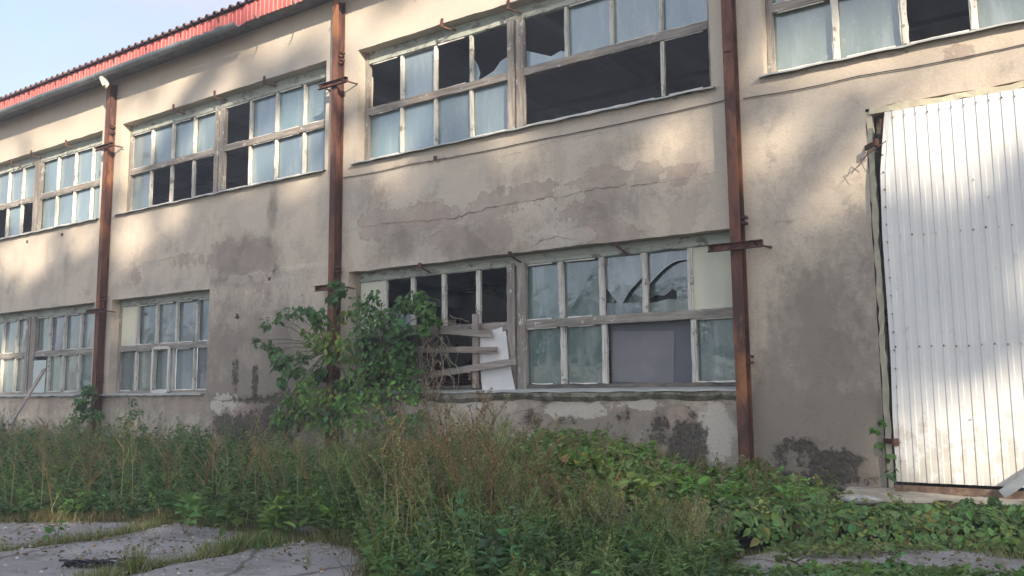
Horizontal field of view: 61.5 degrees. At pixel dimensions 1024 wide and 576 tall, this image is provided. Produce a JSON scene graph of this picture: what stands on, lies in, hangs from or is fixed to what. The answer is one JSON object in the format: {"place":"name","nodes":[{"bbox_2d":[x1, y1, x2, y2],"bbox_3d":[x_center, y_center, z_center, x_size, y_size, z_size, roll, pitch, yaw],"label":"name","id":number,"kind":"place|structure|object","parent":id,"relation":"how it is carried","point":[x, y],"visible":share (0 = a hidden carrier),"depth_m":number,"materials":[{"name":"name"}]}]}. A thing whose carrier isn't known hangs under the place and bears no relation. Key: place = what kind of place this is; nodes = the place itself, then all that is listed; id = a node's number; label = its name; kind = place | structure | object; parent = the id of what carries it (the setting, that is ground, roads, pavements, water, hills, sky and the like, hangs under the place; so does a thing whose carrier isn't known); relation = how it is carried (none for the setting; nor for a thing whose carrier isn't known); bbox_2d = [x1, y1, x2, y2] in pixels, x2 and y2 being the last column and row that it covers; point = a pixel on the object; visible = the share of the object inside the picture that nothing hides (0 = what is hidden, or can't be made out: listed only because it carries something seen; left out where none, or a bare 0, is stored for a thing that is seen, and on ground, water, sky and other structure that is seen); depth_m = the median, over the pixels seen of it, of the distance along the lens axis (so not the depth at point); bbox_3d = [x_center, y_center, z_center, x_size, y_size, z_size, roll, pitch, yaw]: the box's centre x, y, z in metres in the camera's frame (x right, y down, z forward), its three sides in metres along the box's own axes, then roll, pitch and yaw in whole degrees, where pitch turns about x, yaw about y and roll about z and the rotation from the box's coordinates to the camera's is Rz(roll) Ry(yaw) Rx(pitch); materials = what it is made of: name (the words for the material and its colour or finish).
{"place":"outdoors","nodes":[
{"label":"outdoors","id":0,"kind":"place"},
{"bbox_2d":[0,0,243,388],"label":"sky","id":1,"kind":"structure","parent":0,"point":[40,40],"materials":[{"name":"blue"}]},
{"bbox_2d":[0,453,1023,575],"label":"ground","id":2,"kind":"structure","parent":0,"point":[745,542],"depth_m":9.42,"materials":[{"name":"soil"}]},
{"bbox_2d":[0,420,27,515],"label":"weed stalk","id":3,"kind":"object","parent":2,"relation":"on","point":[17,429],"visible":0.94,"depth_m":10.63,"materials":[{"name":"green plant"}]},
{"bbox_2d":[19,430,51,514],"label":"weed stalk","id":4,"kind":"object","parent":2,"relation":"on","point":[36,464],"visible":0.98,"depth_m":10.46,"materials":[{"name":"green plant"}]},
{"bbox_2d":[24,416,76,508],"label":"weed stalk","id":5,"kind":"object","parent":2,"relation":"on","point":[48,457],"visible":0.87,"depth_m":10.99,"materials":[{"name":"green plant"}]},
{"bbox_2d":[41,519,67,540],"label":"leafy herb","id":6,"kind":"object","parent":2,"relation":"on","point":[48,530],"visible":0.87,"depth_m":8.69,"materials":[{"name":"green plant"}]},
{"bbox_2d":[0,521,149,550],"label":"concrete slab","id":7,"kind":"structure","parent":2,"relation":"on","point":[16,525],"depth_m":9.40,"materials":[{"name":"grey concrete"}]},
{"bbox_2d":[63,427,103,510],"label":"weed stalk","id":8,"kind":"object","parent":2,"relation":"on","point":[84,463],"visible":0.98,"depth_m":10.77,"materials":[{"name":"green plant"}]},
{"bbox_2d":[99,424,130,513],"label":"weed stalk","id":9,"kind":"object","parent":2,"relation":"on","point":[103,448],"visible":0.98,"depth_m":10.57,"materials":[{"name":"green plant"}]},
{"bbox_2d":[0,523,247,575],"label":"concrete slab","id":10,"kind":"structure","parent":2,"relation":"on","point":[30,565],"depth_m":8.04,"materials":[{"name":"grey concrete"}]},
{"bbox_2d":[59,556,145,567],"bbox_3d":[-3.464,2.314,7.241,0.700,0.076,0.224,0,-7,-3],"label":"rubber scrap","id":11,"kind":"object","parent":10,"relation":"on","point":[80,562],"visible":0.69,"depth_m":7.21,"materials":[{"name":"black rubber"}]},
{"bbox_2d":[0,523,351,575],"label":"gravel","id":12,"kind":"structure","parent":10,"relation":"on","point":[305,560],"depth_m":7.97,"materials":[{"name":"grey gravel"}]},
{"bbox_2d":[117,414,155,510],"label":"weed stalk","id":13,"kind":"object","parent":2,"relation":"on","point":[132,442],"visible":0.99,"depth_m":10.44,"materials":[{"name":"green plant"}]},
{"bbox_2d":[144,426,181,498],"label":"weed stalk","id":14,"kind":"object","parent":2,"relation":"on","point":[167,454],"visible":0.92,"depth_m":10.90,"materials":[{"name":"green plant"}]},
{"bbox_2d":[167,426,183,486],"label":"weed stalk","id":15,"kind":"object","parent":2,"relation":"on","point":[177,450],"visible":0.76,"depth_m":12.16,"materials":[{"name":"green plant"}]},
{"bbox_2d":[169,441,193,504],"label":"weed stalk","id":16,"kind":"object","parent":2,"relation":"on","point":[179,457],"visible":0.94,"depth_m":10.34,"materials":[{"name":"green plant"}]},
{"bbox_2d":[185,424,207,448],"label":"leafy herb","id":17,"kind":"object","parent":2,"relation":"on","point":[198,435],"visible":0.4,"depth_m":16.41,"materials":[{"name":"green plant"}]},
{"bbox_2d":[192,425,222,497],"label":"weed stalk","id":18,"kind":"object","parent":2,"relation":"on","point":[209,465],"visible":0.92,"depth_m":10.85,"materials":[{"name":"green plant"}]},
{"bbox_2d":[212,430,240,499],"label":"weed stalk","id":19,"kind":"object","parent":2,"relation":"on","point":[238,445],"visible":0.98,"depth_m":10.21,"materials":[{"name":"green plant"}]},
{"bbox_2d":[172,486,290,535],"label":"leafy herb","id":20,"kind":"object","parent":2,"relation":"on","point":[192,501],"visible":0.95,"depth_m":8.95,"materials":[{"name":"green plant"}]},
{"bbox_2d":[129,542,366,575],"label":"concrete slab","id":21,"kind":"structure","parent":2,"relation":"on","point":[233,564],"depth_m":7.40,"materials":[{"name":"grey concrete"}]},
{"bbox_2d":[234,426,270,513],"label":"weed stalk","id":22,"kind":"object","parent":2,"relation":"on","point":[252,451],"visible":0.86,"depth_m":10.62,"materials":[{"name":"green plant"}]},
{"bbox_2d":[241,431,267,518],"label":"weed stalk","id":23,"kind":"object","parent":2,"relation":"on","point":[260,454],"visible":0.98,"depth_m":10.00,"materials":[{"name":"green plant"}]},
{"bbox_2d":[246,421,288,503],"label":"weed stalk","id":24,"kind":"object","parent":2,"relation":"on","point":[267,462],"visible":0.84,"depth_m":10.42,"materials":[{"name":"green plant"}]},
{"bbox_2d":[273,432,304,521],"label":"weed stalk","id":25,"kind":"object","parent":2,"relation":"on","point":[275,455],"visible":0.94,"depth_m":9.48,"materials":[{"name":"green plant"}]},
{"bbox_2d":[0,401,599,541],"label":"weeds","id":26,"kind":"object","parent":2,"relation":"on","point":[80,502],"visible":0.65,"depth_m":12.19,"materials":[{"name":"green plant"}]},
{"bbox_2d":[256,486,349,529],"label":"leafy herb","id":27,"kind":"object","parent":2,"relation":"on","point":[271,511],"visible":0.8,"depth_m":8.82,"materials":[{"name":"green plant"}]},
{"bbox_2d":[284,415,329,501],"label":"weed stalk","id":28,"kind":"object","parent":2,"relation":"on","point":[302,426],"visible":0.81,"depth_m":10.49,"materials":[{"name":"green plant"}]},
{"bbox_2d":[297,525,322,535],"bbox_3d":[-2.051,2.567,9.055,0.684,0.128,0.237,-5,-8,34],"label":"stone","id":29,"kind":"object","parent":2,"relation":"on","point":[303,528],"visible":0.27,"depth_m":9.03,"materials":[{"name":"stone"}]},
{"bbox_2d":[321,420,354,516],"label":"weed stalk","id":30,"kind":"object","parent":2,"relation":"on","point":[333,431],"visible":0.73,"depth_m":9.42,"materials":[{"name":"green plant"}]},
{"bbox_2d":[338,404,387,477],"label":"weed stalk","id":31,"kind":"object","parent":2,"relation":"on","point":[350,433],"visible":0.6,"depth_m":9.98,"materials":[{"name":"green plant"}]},
{"bbox_2d":[349,438,395,562],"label":"weed stalk","id":32,"kind":"object","parent":2,"relation":"on","point":[381,453],"visible":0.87,"depth_m":6.96,"materials":[{"name":"green plant"}]},
{"bbox_2d":[356,424,390,515],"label":"weed stalk","id":33,"kind":"object","parent":2,"relation":"on","point":[374,459],"visible":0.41,"depth_m":9.20,"materials":[{"name":"green plant"}]},
{"bbox_2d":[366,397,415,501],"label":"weed stalk","id":34,"kind":"object","parent":2,"relation":"on","point":[388,445],"visible":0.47,"depth_m":9.07,"materials":[{"name":"green plant"}]},
{"bbox_2d":[367,404,432,574],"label":"weed stalk","id":35,"kind":"object","parent":2,"relation":"on","point":[390,422],"visible":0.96,"depth_m":6.42,"materials":[{"name":"green plant"}]},
{"bbox_2d":[386,430,430,561],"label":"weed stalk","id":36,"kind":"object","parent":2,"relation":"on","point":[397,462],"visible":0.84,"depth_m":6.77,"materials":[{"name":"green plant"}]},
{"bbox_2d":[388,403,431,500],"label":"weed stalk","id":37,"kind":"object","parent":2,"relation":"on","point":[418,419],"visible":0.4,"depth_m":9.32,"materials":[{"name":"green plant"}]},
{"bbox_2d":[382,397,438,519],"bbox_3d":[-0.919,1.738,8.096,0.470,1.418,0.739,2,-7,-21],"label":"weed stalk","id":38,"kind":"object","parent":2,"relation":"on","point":[402,440],"visible":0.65,"depth_m":8.07,"materials":[{"name":"green plant"}]},
{"bbox_2d":[399,429,451,547],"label":"weed stalk","id":39,"kind":"object","parent":2,"relation":"on","point":[408,467],"visible":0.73,"depth_m":6.95,"materials":[{"name":"green plant"}]},
{"bbox_2d":[402,380,470,532],"bbox_3d":[-0.622,1.599,7.591,0.519,1.567,0.816,2,-7,-22],"label":"weed stalk","id":40,"kind":"object","parent":2,"relation":"on","point":[428,418],"visible":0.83,"depth_m":7.56,"materials":[{"name":"green plant"}]},
{"bbox_2d":[425,373,480,498],"bbox_3d":[-0.559,1.649,8.313,0.544,1.642,0.855,0,-7,-2],"label":"weed stalk","id":41,"kind":"object","parent":2,"relation":"on","point":[440,423],"visible":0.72,"depth_m":8.30,"materials":[{"name":"green plant"}]},
{"bbox_2d":[432,387,520,538],"bbox_3d":[-0.184,1.540,6.823,0.778,1.492,0.494,-6,-9,38],"label":"weed stalk","id":42,"kind":"object","parent":2,"relation":"on","point":[489,455],"visible":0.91,"depth_m":6.78,"materials":[{"name":"green plant"}]},
{"bbox_2d":[447,397,520,530],"bbox_3d":[-0.154,1.635,7.301,0.470,1.418,0.739,5,-9,-38],"label":"weed stalk","id":43,"kind":"object","parent":2,"relation":"on","point":[478,435],"visible":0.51,"depth_m":7.27,"materials":[{"name":"green plant"}]},
{"bbox_2d":[441,372,530,546],"bbox_3d":[-0.331,1.535,7.391,0.855,1.642,0.544,-5,-8,34],"label":"weed stalk","id":44,"kind":"object","parent":2,"relation":"on","point":[479,424],"visible":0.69,"depth_m":7.47,"materials":[{"name":"green plant"}]},
{"bbox_2d":[0,518,1009,573],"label":"leaf litter","id":45,"kind":"object","parent":2,"relation":"on","point":[321,568],"visible":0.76,"depth_m":7.97,"materials":[{"name":"brown plant"}]},
{"bbox_2d":[0,0,1023,498],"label":"factory building","id":46,"kind":"structure","parent":2,"relation":"on","point":[810,282],"depth_m":13.77,"materials":[{"name":"paint"}]},
{"bbox_2d":[8,368,46,425],"bbox_3d":[-11.586,2.579,20.589,0.134,1.390,1.480,0,-7,-2],"label":"plank","id":47,"kind":"object","parent":46,"relation":"on","point":[25,399],"visible":1,"depth_m":20.51,"materials":[{"name":"grey wood"}]},
{"bbox_2d":[0,304,94,396],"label":"window","id":48,"kind":"structure","parent":46,"relation":"in","point":[20,366],"depth_m":22.07,"materials":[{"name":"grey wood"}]},
{"bbox_2d":[0,136,101,239],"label":"window","id":49,"kind":"structure","parent":46,"relation":"in","point":[15,178],"depth_m":22.73,"materials":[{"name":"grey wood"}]},
{"bbox_2d":[65,385,105,427],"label":"vine","id":50,"kind":"object","parent":46,"relation":"attached to","point":[89,391],"visible":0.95,"depth_m":19.58,"materials":[{"name":"green plant"}]},
{"bbox_2d":[115,398,143,432],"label":"vine","id":51,"kind":"object","parent":46,"relation":"attached to","point":[133,414],"visible":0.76,"depth_m":18.37,"materials":[{"name":"green plant"}]},
{"bbox_2d":[99,291,209,395],"bbox_3d":[-7.924,1.276,19.238,3.820,2.247,0.384,-5,-8,34],"label":"window","id":52,"kind":"structure","parent":46,"relation":"in","point":[140,353],"depth_m":19.37,"materials":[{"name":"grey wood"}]},
{"bbox_2d":[112,67,325,215],"bbox_3d":[-6.464,-3.078,18.745,7.130,2.262,0.385,-5,-8,34],"label":"window","id":53,"kind":"structure","parent":46,"relation":"in","point":[289,135],"depth_m":18.36,"materials":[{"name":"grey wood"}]},
{"bbox_2d":[251,278,442,443],"bbox_3d":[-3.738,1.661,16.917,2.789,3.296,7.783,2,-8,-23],"label":"climbing bush","id":54,"kind":"object","parent":46,"relation":"on","point":[346,386],"visible":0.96,"depth_m":14.90,"materials":[{"name":"green plant"}]},
{"bbox_2d":[414,352,419,385],"bbox_3d":[-1.650,1.406,14.931,0.184,0.597,0.031,-5,-8,34],"label":"plank","id":55,"kind":"object","parent":46,"relation":"on","point":[416,361],"visible":0.27,"depth_m":14.93,"materials":[{"name":"grey wood"}]},
{"bbox_2d":[405,299,468,414],"bbox_3d":[-1.411,1.160,14.468,1.647,2.004,0.253,-5,-8,30],"label":"dry vine","id":56,"kind":"object","parent":46,"relation":"hanging from","point":[432,359],"visible":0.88,"depth_m":14.40,"materials":[{"name":"brown plant"}]},
{"bbox_2d":[385,346,497,352],"bbox_3d":[-1.279,1.047,14.627,2.516,0.199,0.034,-5,-8,34],"label":"plank","id":57,"kind":"object","parent":46,"relation":"attached to","point":[465,349],"visible":0.6,"depth_m":14.29,"materials":[{"name":"grey wood"}]},
{"bbox_2d":[411,358,516,380],"bbox_3d":[-0.833,1.359,14.279,2.183,0.345,0.034,-5,-8,34],"label":"plank","id":58,"kind":"object","parent":46,"relation":"attached to","point":[488,365],"visible":0.8,"depth_m":14.13,"materials":[{"name":"grey wood"}]},
{"bbox_2d":[472,314,478,387],"bbox_3d":[-0.603,1.038,14.208,0.131,1.221,0.033,-5,-8,34],"label":"plank","id":59,"kind":"object","parent":46,"relation":"on","point":[475,340],"visible":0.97,"depth_m":14.20,"materials":[{"name":"grey wood"}]},
{"bbox_2d":[411,325,492,337],"bbox_3d":[-1.041,0.726,14.496,1.741,0.302,0.032,-5,-8,34],"label":"plank","id":60,"kind":"object","parent":59,"relation":"attached to","point":[475,333],"visible":0.69,"depth_m":14.32,"materials":[{"name":"grey wood"}]},
{"bbox_2d":[479,327,514,389],"bbox_3d":[-0.244,1.152,14.006,0.712,1.030,0.012,-5,-8,34],"label":"hardboard sheet","id":61,"kind":"object","parent":46,"relation":"on","point":[500,378],"visible":0.88,"depth_m":14.00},
{"bbox_2d":[348,0,714,164],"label":"window","id":62,"kind":"structure","parent":46,"relation":"in","point":[495,103],"depth_m":14.68,"materials":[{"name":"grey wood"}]},
{"bbox_2d":[343,100,724,177],"bbox_3d":[-0.084,-2.343,14.147,7.501,0.056,0.014,-5,-8,34],"label":"cable","id":63,"kind":"object","parent":46,"relation":"attached to","point":[545,138],"visible":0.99,"depth_m":13.67,"materials":[{"name":"black rubber"}]},
{"bbox_2d":[350,231,735,393],"bbox_3d":[0.109,0.560,13.864,7.501,2.250,0.447,-5,-8,34],"label":"window","id":64,"kind":"structure","parent":46,"relation":"in","point":[567,316],"depth_m":13.08,"materials":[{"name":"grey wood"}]},
{"bbox_2d":[743,44,1023,98],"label":"cable","id":65,"kind":"object","parent":46,"relation":"attached to","point":[888,71],"visible":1,"depth_m":10.87,"materials":[{"name":"black rubber"}]},
{"bbox_2d":[868,419,899,481],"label":"vine","id":66,"kind":"object","parent":46,"relation":"attached to","point":[879,445],"visible":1,"depth_m":9.97,"materials":[{"name":"green plant"}]},
{"bbox_2d":[757,0,1023,77],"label":"window","id":67,"kind":"structure","parent":46,"relation":"in","point":[802,34],"depth_m":11.51,"materials":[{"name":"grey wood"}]},
{"bbox_2d":[851,88,1023,486],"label":"steel door","id":68,"kind":"structure","parent":46,"relation":"in","point":[952,172],"depth_m":10.08,"materials":[{"name":"white metal"}]},
{"bbox_2d":[0,502,1023,575],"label":"grass","id":69,"kind":"structure","parent":2,"relation":"on","point":[244,540],"depth_m":8.34,"materials":[{"name":"green plant"}]},
{"bbox_2d":[477,415,557,532],"bbox_3d":[0.078,1.670,6.984,0.661,1.268,0.420,-2,-7,15],"label":"weed stalk","id":70,"kind":"object","parent":2,"relation":"on","point":[523,462],"visible":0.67,"depth_m":6.93,"materials":[{"name":"green plant"}]},
{"bbox_2d":[299,396,745,575],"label":"weeds","id":71,"kind":"object","parent":2,"relation":"on","point":[506,547],"visible":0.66,"depth_m":6.53,"materials":[{"name":"green plant"}]},
{"bbox_2d":[502,421,554,528],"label":"weed stalk","id":72,"kind":"object","parent":2,"relation":"on","point":[515,438],"visible":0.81,"depth_m":6.85,"materials":[{"name":"green plant"}]},
{"bbox_2d":[499,432,564,519],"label":"weed stalk","id":73,"kind":"object","parent":2,"relation":"on","point":[536,442],"visible":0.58,"depth_m":6.98,"materials":[{"name":"green plant"}]},
{"bbox_2d":[519,416,544,471],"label":"weed stalk","id":74,"kind":"object","parent":2,"relation":"on","point":[534,439],"visible":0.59,"depth_m":8.04,"materials":[{"name":"green plant"}]},
{"bbox_2d":[521,446,571,538],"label":"weed stalk","id":75,"kind":"object","parent":2,"relation":"on","point":[553,486],"visible":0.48,"depth_m":7.42,"materials":[{"name":"green plant"}]},
{"bbox_2d":[546,452,592,538],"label":"weed stalk","id":76,"kind":"object","parent":2,"relation":"on","point":[569,487],"visible":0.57,"depth_m":7.47,"materials":[{"name":"green plant"}]},
{"bbox_2d":[581,455,592,519],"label":"weed stalk","id":77,"kind":"object","parent":2,"relation":"on","point":[590,491],"visible":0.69,"depth_m":7.63,"materials":[{"name":"green plant"}]},
{"bbox_2d":[611,477,636,530],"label":"weed stalk","id":78,"kind":"object","parent":2,"relation":"on","point":[624,487],"visible":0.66,"depth_m":6.90,"materials":[{"name":"green plant"}]},
{"bbox_2d":[736,454,776,479],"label":"vine","id":79,"kind":"object","parent":2,"relation":"on","point":[755,459],"visible":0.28,"depth_m":11.00,"materials":[{"name":"green plant"}]},
{"bbox_2d":[499,415,1023,554],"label":"ground ivy","id":80,"kind":"object","parent":2,"relation":"on","point":[750,493],"visible":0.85,"depth_m":8.18,"materials":[{"name":"green plant"}]},
{"bbox_2d":[840,495,882,505],"bbox_3d":[3.566,2.165,8.769,0.417,0.107,0.193,-5,-8,34],"label":"stone","id":81,"kind":"object","parent":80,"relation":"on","point":[846,499],"visible":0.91,"depth_m":8.71,"materials":[{"name":"grey stone"}]},
{"bbox_2d":[732,546,1023,575],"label":"concrete slab","id":82,"kind":"structure","parent":2,"relation":"on","point":[939,556],"depth_m":7.38,"materials":[{"name":"grey concrete"}]},
{"bbox_2d":[775,541,805,566],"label":"leafy herb","id":83,"kind":"object","parent":82,"relation":"on","point":[795,554],"visible":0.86,"depth_m":6.77,"materials":[{"name":"green plant"}]},
{"bbox_2d":[718,540,1023,575],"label":"creeper","id":84,"kind":"object","parent":82,"relation":"on","point":[867,568],"visible":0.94,"depth_m":6.58,"materials":[{"name":"green plant"}]},
{"bbox_2d":[885,544,913,570],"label":"leafy herb","id":85,"kind":"object","parent":82,"relation":"on","point":[898,555],"visible":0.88,"depth_m":6.73,"materials":[{"name":"green plant"}]},
{"bbox_2d":[840,486,1023,505],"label":"apron","id":86,"kind":"object","parent":2,"relation":"on","point":[911,496],"visible":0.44,"depth_m":9.80,"materials":[{"name":"concrete"}]},
{"bbox_2d":[998,474,1023,497],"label":"metal strip","id":87,"kind":"object","parent":86,"relation":"on","point":[1012,487],"visible":1,"depth_m":9.36,"materials":[{"name":"metal"}]},
{"bbox_2d":[956,495,1009,529],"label":"vine","id":88,"kind":"object","parent":2,"relation":"on","point":[994,500],"visible":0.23,"depth_m":8.53,"materials":[{"name":"green plant"}]}
]}

